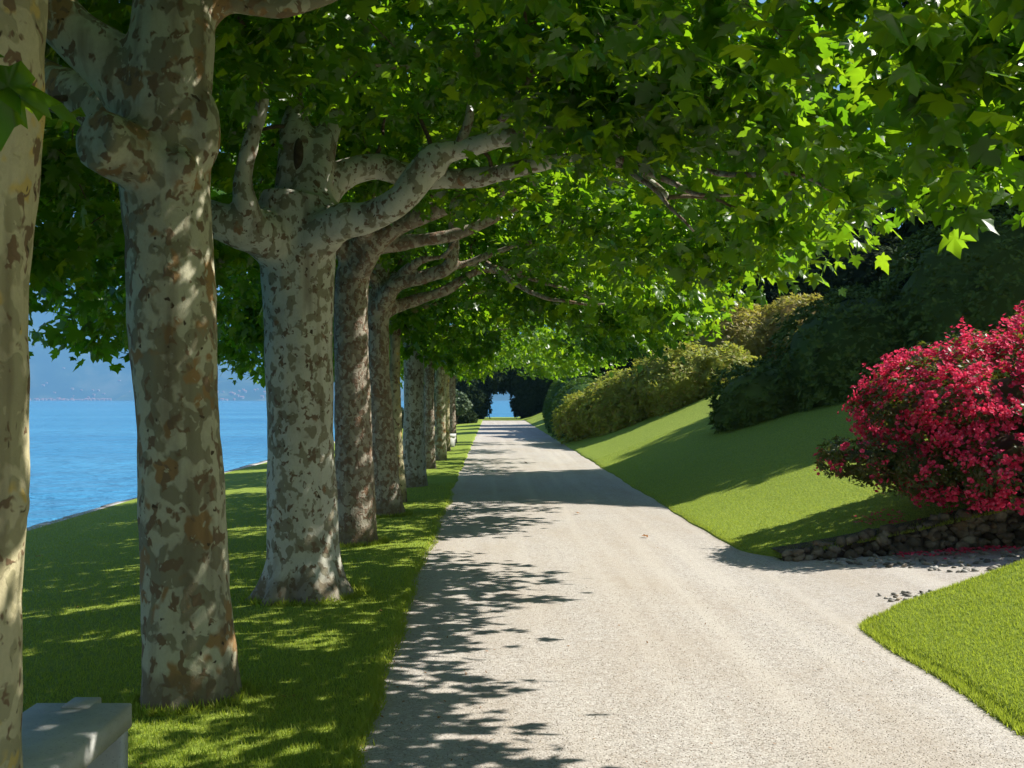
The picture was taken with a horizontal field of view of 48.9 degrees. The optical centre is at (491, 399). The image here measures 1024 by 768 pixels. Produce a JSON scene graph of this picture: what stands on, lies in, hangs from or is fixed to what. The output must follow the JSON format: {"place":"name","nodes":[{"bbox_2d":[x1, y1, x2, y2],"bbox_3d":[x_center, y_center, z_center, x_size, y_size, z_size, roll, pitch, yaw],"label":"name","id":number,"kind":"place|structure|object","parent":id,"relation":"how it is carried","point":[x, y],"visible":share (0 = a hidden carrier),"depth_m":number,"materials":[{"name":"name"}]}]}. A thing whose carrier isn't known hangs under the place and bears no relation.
{"place":"outdoors","nodes":[
{"label":"outdoors","id":0,"kind":"place"},
{"bbox_2d":[22,419,482,767],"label":"lawn","id":1,"kind":"structure","parent":0,"point":[247,481],"depth_m":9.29,"materials":[{"name":"green plant"}]},
{"bbox_2d":[0,54,80,151],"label":"plane tree","id":2,"kind":"object","parent":1,"relation":"on","point":[19,92],"visible":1,"depth_m":2.35,"materials":[{"name":"green plant"}]},
{"bbox_2d":[22,697,131,767],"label":"stone bench","id":3,"kind":"object","parent":1,"relation":"on","point":[83,732],"visible":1,"depth_m":4.17,"materials":[{"name":"stone"}]},
{"bbox_2d":[343,492,453,767],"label":"grass","id":4,"kind":"structure","parent":1,"relation":"on","point":[356,762],"depth_m":6.74,"materials":[{"name":"green plant"}]},
{"bbox_2d":[401,406,478,427],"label":"hedge","id":5,"kind":"object","parent":1,"relation":"on","point":[470,416],"visible":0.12,"depth_m":79.42,"materials":[{"name":"green plant"}]},
{"bbox_2d":[38,7,864,545],"bbox_3d":[-0.850,-1.170,13.051,8.945,6.025,5.625,0,0,0],"label":"plane tree","id":6,"kind":"object","parent":1,"relation":"on","point":[356,257],"visible":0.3,"depth_m":12.79,"materials":[{"name":"green plant"}]},
{"bbox_2d":[235,211,667,487],"bbox_3d":[-1.017,-1.174,21.641,8.855,5.977,4.835,0,0,0],"label":"plane tree","id":7,"kind":"object","parent":1,"relation":"on","point":[413,442],"visible":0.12,"depth_m":21.39,"materials":[{"name":"green plant"}]},
{"bbox_2d":[450,433,455,446],"bbox_3d":[-1.480,1.518,40.235,0.380,0.604,1.670,0,0,0],"label":"stone bench","id":8,"kind":"object","parent":1,"relation":"on","point":[453,440],"visible":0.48,"depth_m":39.41,"materials":[{"name":"stone"}]},
{"bbox_2d":[434,383,472,424],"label":"pine shrub","id":9,"kind":"object","parent":1,"relation":"on","point":[463,404],"visible":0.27,"depth_m":77.38,"materials":[{"name":"green plant"}]},
{"bbox_2d":[28,0,901,605],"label":"plane tree","id":10,"kind":"object","parent":1,"relation":"on","point":[294,228],"visible":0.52,"depth_m":9.24,"materials":[{"name":"green plant"}]},
{"bbox_2d":[217,212,724,502],"bbox_3d":[-0.607,-1.157,18.436,8.739,5.911,5.100,0,0,0],"label":"plane tree","id":11,"kind":"object","parent":1,"relation":"on","point":[455,337],"visible":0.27,"depth_m":17.91,"materials":[{"name":"green plant"}]},
{"bbox_2d":[434,358,510,418],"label":"evergreen shrub","id":12,"kind":"object","parent":1,"relation":"on","point":[479,393],"visible":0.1,"depth_m":94.71,"materials":[{"name":"green plant"}]},
{"bbox_2d":[333,232,629,468],"bbox_3d":[-1.017,-1.180,27.041,8.855,5.965,4.835,0,0,0],"label":"plane tree","id":13,"kind":"object","parent":1,"relation":"on","point":[429,426],"visible":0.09,"depth_m":26.86,"materials":[{"name":"green plant"}]},
{"bbox_2d":[333,281,630,460],"bbox_3d":[-0.510,-1.151,30.936,8.739,5.924,5.100,0,0,0],"label":"plane tree","id":14,"kind":"object","parent":1,"relation":"on","point":[550,351],"visible":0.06,"depth_m":30.64,"materials":[{"name":"green plant"}]},
{"bbox_2d":[389,325,583,442],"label":"plane tree","id":15,"kind":"object","parent":1,"relation":"on","point":[527,361],"visible":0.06,"depth_m":42.83,"materials":[{"name":"green plant"}]},
{"bbox_2d":[389,287,591,450],"bbox_3d":[-0.996,-1.180,36.541,8.855,5.964,4.835,0,0,0],"label":"plane tree","id":16,"kind":"object","parent":1,"relation":"on","point":[559,371],"visible":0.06,"depth_m":36.37,"materials":[{"name":"green plant"}]},
{"bbox_2d":[217,134,764,516],"bbox_3d":[-0.494,-1.165,16.228,8.583,6.002,4.527,0,0,0],"label":"plane tree","id":17,"kind":"object","parent":1,"relation":"on","point":[386,287],"visible":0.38,"depth_m":16.04,"materials":[{"name":"green plant"}]},
{"bbox_2d":[0,0,1023,767],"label":"plane tree","id":18,"kind":"object","parent":1,"relation":"on","point":[22,30],"visible":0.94,"depth_m":3.40,"materials":[{"name":"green plant"}]},
{"bbox_2d":[29,0,1023,711],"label":"plane tree","id":19,"kind":"object","parent":1,"relation":"on","point":[137,98],"visible":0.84,"depth_m":6.09,"materials":[{"name":"green plant"}]},
{"bbox_2d":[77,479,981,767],"bbox_3d":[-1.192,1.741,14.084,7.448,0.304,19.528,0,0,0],"label":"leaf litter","id":20,"kind":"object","parent":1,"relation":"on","point":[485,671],"visible":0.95,"depth_m":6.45,"materials":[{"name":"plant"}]},
{"bbox_2d":[27,401,512,526],"bbox_3d":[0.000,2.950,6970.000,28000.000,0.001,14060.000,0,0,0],"label":"lake water","id":21,"kind":"structure","parent":0,"point":[83,456],"depth_m":68.46,"materials":[{"name":"blue liquid"}]},
{"bbox_2d":[28,276,566,400],"bbox_3d":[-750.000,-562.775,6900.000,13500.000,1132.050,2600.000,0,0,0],"label":"mountain","id":22,"kind":"structure","parent":0,"point":[87,376],"depth_m":5946.30,"materials":[{"name":"blue"}]},
{"bbox_2d":[113,374,513,400],"bbox_3d":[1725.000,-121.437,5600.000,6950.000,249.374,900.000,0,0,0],"label":"mountain","id":23,"kind":"structure","parent":0,"point":[226,386],"depth_m":5325.86,"materials":[{"name":"blue"}]},
{"bbox_2d":[43,0,910,289],"label":"sky","id":24,"kind":"structure","parent":0,"point":[761,1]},
{"bbox_2d":[478,411,542,419],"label":"lawn","id":25,"kind":"structure","parent":0,"point":[504,418],"depth_m":94.94,"materials":[{"name":"green plant"}]},
{"bbox_2d":[358,420,1023,767],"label":"path","id":26,"kind":"structure","parent":0,"point":[534,530],"depth_m":7.53,"materials":[{"name":"beige gravel"}]},
{"bbox_2d":[818,546,1023,601],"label":"cobbles","id":27,"kind":"object","parent":26,"relation":"on","point":[922,561],"visible":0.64,"depth_m":10.73,"materials":[{"name":"grey stone"}]},
{"bbox_2d":[853,488,1023,558],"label":"fallen petals","id":28,"kind":"object","parent":26,"relation":"on","point":[965,548],"visible":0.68,"depth_m":11.18,"materials":[{"name":"red plant"}]},
{"bbox_2d":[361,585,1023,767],"bbox_3d":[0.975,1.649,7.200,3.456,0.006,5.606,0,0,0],"label":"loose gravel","id":29,"kind":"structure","parent":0,"point":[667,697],"depth_m":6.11,"materials":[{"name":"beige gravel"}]},
{"bbox_2d":[525,353,1023,557],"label":"lawn","id":30,"kind":"structure","parent":0,"point":[646,431],"depth_m":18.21,"materials":[{"name":"green plant"}]},
{"bbox_2d":[498,342,564,418],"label":"evergreen shrub","id":31,"kind":"object","parent":30,"relation":"on","point":[529,396],"visible":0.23,"depth_m":95.69,"materials":[{"name":"green plant"}]},
{"bbox_2d":[542,372,601,438],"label":"clipped bush","id":32,"kind":"object","parent":30,"relation":"on","point":[557,391],"visible":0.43,"depth_m":50.47,"materials":[{"name":"green plant"}]},
{"bbox_2d":[575,335,646,379],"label":"evergreen tree","id":33,"kind":"object","parent":30,"relation":"on","point":[620,367],"visible":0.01,"depth_m":63.45,"materials":[{"name":"green plant"}]},
{"bbox_2d":[549,340,761,443],"bbox_3d":[5.380,-0.237,39.405,4.581,3.856,9.725,0,0,-39],"label":"rhododendron bush","id":34,"kind":"object","parent":30,"relation":"on","point":[620,399],"visible":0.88,"depth_m":37.46,"materials":[{"name":"green plant"}]},
{"bbox_2d":[646,280,772,351],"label":"evergreen tree","id":35,"kind":"object","parent":30,"relation":"on","point":[769,301],"visible":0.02,"depth_m":49.95,"materials":[{"name":"green plant"}]},
{"bbox_2d":[727,273,779,301],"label":"evergreen tree","id":36,"kind":"object","parent":30,"relation":"on","point":[767,287],"visible":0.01,"depth_m":55.40,"materials":[{"name":"green plant"}]},
{"bbox_2d":[685,293,828,363],"bbox_3d":[9.832,-2.073,41.175,5.764,3.684,5.984,0,0,0],"label":"rhododendron bush","id":37,"kind":"object","parent":30,"relation":"on","point":[753,330],"visible":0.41,"depth_m":39.55,"materials":[{"name":"green plant"}]},
{"bbox_2d":[704,201,1023,433],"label":"rhododendron bush","id":38,"kind":"object","parent":30,"relation":"on","point":[833,347],"visible":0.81,"depth_m":21.17,"materials":[{"name":"green plant"}]},
{"bbox_2d":[772,495,1023,561],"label":"dry stone wall","id":39,"kind":"structure","parent":30,"relation":"on","point":[1003,528],"depth_m":11.39,"materials":[{"name":"stone"}]},
{"bbox_2d":[812,503,1023,549],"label":"grass","id":40,"kind":"structure","parent":39,"relation":"on","point":[942,523],"depth_m":11.38,"materials":[{"name":"green plant"}]},
{"bbox_2d":[813,300,1023,515],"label":"azalea bush","id":41,"kind":"object","parent":30,"relation":"on","point":[972,431],"visible":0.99,"depth_m":11.37,"materials":[{"name":"red plant"}]},
{"bbox_2d":[883,1,1023,251],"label":"evergreen tree","id":42,"kind":"object","parent":30,"relation":"on","point":[906,229],"visible":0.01,"depth_m":25.72,"materials":[{"name":"green plant"}]},
{"bbox_2d":[871,558,1023,723],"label":"lawn","id":43,"kind":"structure","parent":0,"point":[978,630],"depth_m":7.41,"materials":[{"name":"green plant"}]},
{"bbox_2d":[855,610,1023,736],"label":"grass","id":44,"kind":"structure","parent":43,"relation":"on","point":[985,704],"depth_m":6.61,"materials":[{"name":"green plant"}]},
{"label":"hillside","id":45,"kind":"structure","parent":0,"visible":0},
{"bbox_2d":[766,154,914,304],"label":"evergreen tree","id":46,"kind":"object","parent":45,"relation":"on","point":[866,273],"visible":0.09,"depth_m":45.48,"materials":[{"name":"green plant"}]},
{"bbox_2d":[886,224,920,298],"bbox_3d":[16.657,-5.194,37.615,6.980,7.508,7.275,0,0,0],"label":"evergreen tree","id":47,"kind":"object","parent":45,"relation":"on","point":[902,283],"visible":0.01,"depth_m":37.97,"materials":[{"name":"green plant"}]},
{"label":"ground","id":48,"kind":"structure","parent":0,"visible":0},
{"bbox_2d":[27,441,334,530],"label":"embankment wall","id":49,"kind":"structure","parent":48,"relation":"on","point":[107,505],"depth_m":22.43,"materials":[{"name":"stone"}]}
]}

